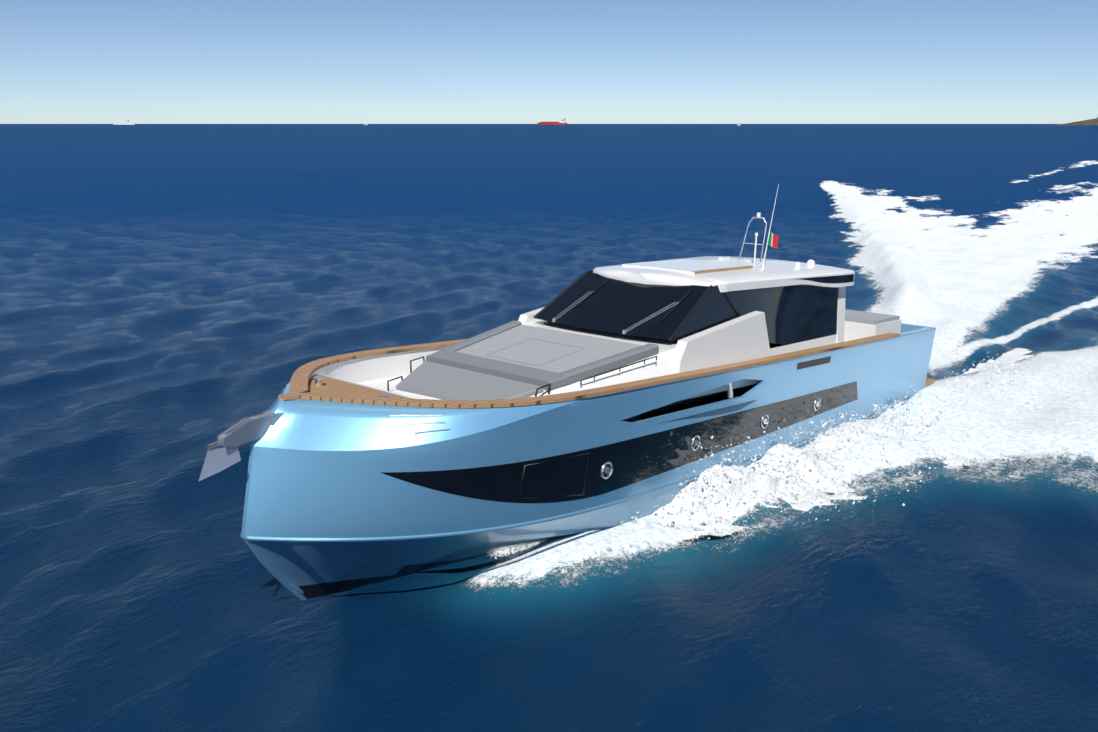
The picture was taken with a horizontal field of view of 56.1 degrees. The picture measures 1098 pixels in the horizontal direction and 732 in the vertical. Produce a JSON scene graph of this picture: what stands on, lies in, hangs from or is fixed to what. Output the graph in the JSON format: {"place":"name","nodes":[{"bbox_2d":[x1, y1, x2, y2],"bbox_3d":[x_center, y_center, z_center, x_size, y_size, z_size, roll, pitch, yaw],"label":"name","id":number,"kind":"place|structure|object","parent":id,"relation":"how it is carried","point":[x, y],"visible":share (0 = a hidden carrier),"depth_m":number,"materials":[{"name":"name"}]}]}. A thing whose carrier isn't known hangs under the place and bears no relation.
{"place":"outdoors","nodes":[
{"label":"outdoors","id":0,"kind":"place"},
{"bbox_2d":[0,124,1097,731],"bbox_3d":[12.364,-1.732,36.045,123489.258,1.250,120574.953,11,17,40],"label":"sea","id":1,"kind":"structure","parent":0,"point":[176,300],"depth_m":22.79,"materials":[{"name":"liquid"}]},
{"bbox_2d":[113,120,133,124],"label":"ferry","id":2,"kind":"object","parent":1,"relation":"on","point":[127,122],"visible":0.88,"depth_m":7396.60,"materials":[{"name":"white metal"}]},
{"bbox_2d":[537,118,566,124],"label":"cargo ship","id":3,"kind":"object","parent":1,"relation":"on","point":[554,123],"visible":0.94,"depth_m":6797.48,"materials":[{"name":"red metal"}]},
{"bbox_2d":[241,323,935,599],"bbox_3d":[1.916,1.113,20.920,4.860,3.460,18.500,11,14,40],"label":"hull","id":4,"kind":"object","parent":1,"relation":"on","point":[316,468],"visible":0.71,"depth_m":14.82,"materials":[{"name":"paint"}]},
{"bbox_2d":[199,410,283,480],"bbox_3d":[-3.900,0.983,14.053,1.973,0.738,0.339,-13,18,-43],"label":"anchor","id":5,"kind":"object","parent":4,"relation":"attached to","point":[241,432],"visible":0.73,"depth_m":13.70,"materials":[{"name":"silver metal"}]},
{"bbox_2d":[282,383,449,433],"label":"hull vent slots","id":6,"kind":"object","parent":4,"relation":"attached to","point":[419,423],"visible":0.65,"depth_m":14.14,"materials":[{"name":"silver metal"}]},
{"bbox_2d":[240,407,893,541],"bbox_3d":[1.912,1.404,20.985,4.590,0.424,18.479,11,14,40],"label":"hull chine stripe","id":7,"kind":"object","parent":4,"relation":"attached to","point":[470,531],"visible":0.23,"depth_m":15.06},
{"bbox_2d":[278,333,900,407],"bbox_3d":[1.425,-0.321,20.010,4.900,0.422,15.550,11,14,40],"label":"cap rail","id":8,"kind":"object","parent":4,"relation":"on","point":[301,375],"visible":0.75,"depth_m":16.06,"materials":[{"name":"brown wood"}]},
{"bbox_2d":[308,327,926,400],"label":"deck","id":9,"kind":"structure","parent":4,"relation":"on","point":[377,372],"depth_m":18.24,"materials":[{"name":"white"}]},
{"bbox_2d":[308,374,411,398],"bbox_3d":[-3.123,0.627,14.927,3.245,0.429,1.682,11,14,40],"label":"teak foredeck","id":10,"kind":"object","parent":9,"relation":"on","point":[333,385],"depth_m":15.46,"materials":[{"name":"brown wood"}]},
{"bbox_2d":[313,376,390,396],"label":"bow bollards","id":11,"kind":"object","parent":10,"relation":"on","point":[318,380],"visible":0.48,"depth_m":15.56,"materials":[{"name":"silver metal"}]},
{"bbox_2d":[393,320,677,399],"bbox_3d":[0.328,-0.063,18.791,4.040,0.951,6.870,11,14,40],"label":"cabin trunk","id":12,"kind":"object","parent":9,"relation":"on","point":[663,364],"visible":0.1,"depth_m":17.76,"materials":[{"name":"white plastic"}]},
{"bbox_2d":[396,325,642,399],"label":"sun pads","id":13,"kind":"object","parent":12,"relation":"on","point":[473,372],"visible":0.71,"depth_m":17.45,"materials":[{"name":"grey fabric"}]},
{"bbox_2d":[486,339,584,365],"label":"sun pad hatch seams","id":14,"kind":"object","parent":13,"relation":"on","point":[532,364],"visible":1,"depth_m":18.03,"materials":[{"name":"grey"}]},
{"bbox_2d":[441,321,658,384],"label":"sun pad cushions","id":15,"kind":"object","parent":13,"relation":"on","point":[576,374],"visible":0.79,"depth_m":17.46,"materials":[{"name":"grey fabric"}]},
{"bbox_2d":[387,356,656,395],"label":"handrails","id":16,"kind":"object","parent":12,"relation":"attached to","point":[549,384],"visible":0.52,"depth_m":17.11,"materials":[{"name":"silver metal"}]},
{"bbox_2d":[518,271,845,372],"bbox_3d":[3.031,-0.972,21.732,4.149,1.980,6.820,11,14,40],"label":"cabin","id":17,"kind":"object","parent":9,"relation":"on","point":[797,313],"depth_m":19.71,"materials":[{"name":"white plastic"}]},
{"bbox_2d":[552,279,692,333],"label":"windshield wipers","id":18,"kind":"object","parent":17,"relation":"attached to","point":[623,331],"visible":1,"depth_m":19.05,"materials":[{"name":"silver metal"}]},
{"bbox_2d":[534,270,739,340],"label":"cabin mullions","id":19,"kind":"object","parent":17,"relation":"attached to","point":[678,327],"visible":0.58,"depth_m":19.58,"materials":[{"name":"black metal"}]},
{"bbox_2d":[593,256,854,291],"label":"cabin roof","id":20,"kind":"structure","parent":17,"relation":"on","point":[772,273],"depth_m":20.67,"materials":[{"name":"white plastic"}]},
{"bbox_2d":[622,259,746,274],"bbox_3d":[2.880,-2.061,21.298,1.760,0.078,2.200,11,14,40],"label":"sunroof","id":21,"kind":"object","parent":20,"relation":"on","point":[685,266],"depth_m":21.10,"materials":[{"name":"white"}]},
{"bbox_2d":[693,266,752,273],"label":"sun roof trim","id":22,"kind":"structure","parent":21,"relation":"attached to","point":[722,269],"depth_m":20.71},
{"bbox_2d":[719,184,814,267],"bbox_3d":[4.699,-3.099,22.619,1.818,1.811,1.870,11,14,40],"label":"roof gear","id":23,"kind":"object","parent":20,"relation":"on","point":[809,263],"visible":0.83,"depth_m":22.90,"materials":[{"name":"silver metal"}]},
{"bbox_2d":[765,231,778,261],"bbox_3d":[4.991,-2.673,23.104,0.060,0.751,0.468,11,14,40],"label":"italian flag","id":24,"kind":"object","parent":20,"relation":"attached to","point":[773,240],"visible":0.79,"depth_m":23.15,"materials":[{"name":"multicoloured"}]},
{"bbox_2d":[799,274,853,282],"bbox_3d":[4.428,-2.102,23.096,3.908,0.188,2.620,11,14,40],"label":"hard top accent","id":25,"kind":"object","parent":20,"relation":"attached to","point":[839,279],"visible":0.52,"depth_m":22.15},
{"bbox_2d":[380,381,857,502],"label":"hull windows","id":26,"kind":"structure","parent":4,"relation":"attached to","point":[558,478],"depth_m":16.53,"materials":[{"name":"black glass"}]},
{"bbox_2d":[518,398,820,498],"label":"portholes","id":27,"kind":"object","parent":4,"relation":"attached to","point":[696,442],"visible":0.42,"depth_m":16.33,"materials":[{"name":"silver metal"}]},
{"bbox_2d":[727,382,732,397],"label":"opening posts","id":28,"kind":"object","parent":4,"relation":"attached to","point":[730,390],"visible":0.32,"depth_m":18.73,"materials":[{"name":"silver metal"}]},
{"bbox_2d":[658,356,830,423],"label":"hull insets","id":29,"kind":"object","parent":4,"relation":"attached to","point":[811,363],"visible":0.44,"depth_m":18.98,"materials":[{"name":"grey metal"}]},
{"bbox_2d":[769,309,935,386],"bbox_3d":[6.882,-1.034,26.210,4.300,3.300,6.020,11,14,40],"label":"cockpit and platform","id":30,"kind":"object","parent":4,"relation":"attached to","point":[860,324],"visible":0.08,"depth_m":25.19,"materials":[{"name":"white plastic"}]},
{"bbox_2d":[493,348,1033,556],"bbox_3d":[9.284,1.470,22.193,6.776,0.866,22.746,13,18,43],"label":"bow wave foam","id":31,"kind":"object","parent":1,"relation":"on","point":[704,508],"visible":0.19,"depth_m":19.32,"materials":[{"name":"white liquid"}]},
{"bbox_2d":[490,351,1093,559],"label":"spray droplets","id":32,"kind":"object","parent":31,"relation":"on","point":[704,520],"visible":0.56,"depth_m":20.23,"materials":[{"name":"white liquid"}]},
{"bbox_2d":[1058,118,1097,125],"bbox_3d":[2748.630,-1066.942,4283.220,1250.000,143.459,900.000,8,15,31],"label":"headland","id":33,"kind":"structure","parent":1,"relation":"on","point":[1091,122],"depth_m":4215.23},
{"bbox_2d":[0,0,1097,123],"label":"sky","id":34,"kind":"structure","parent":0,"point":[62,61],"materials":[{"name":"blue"}]}
]}

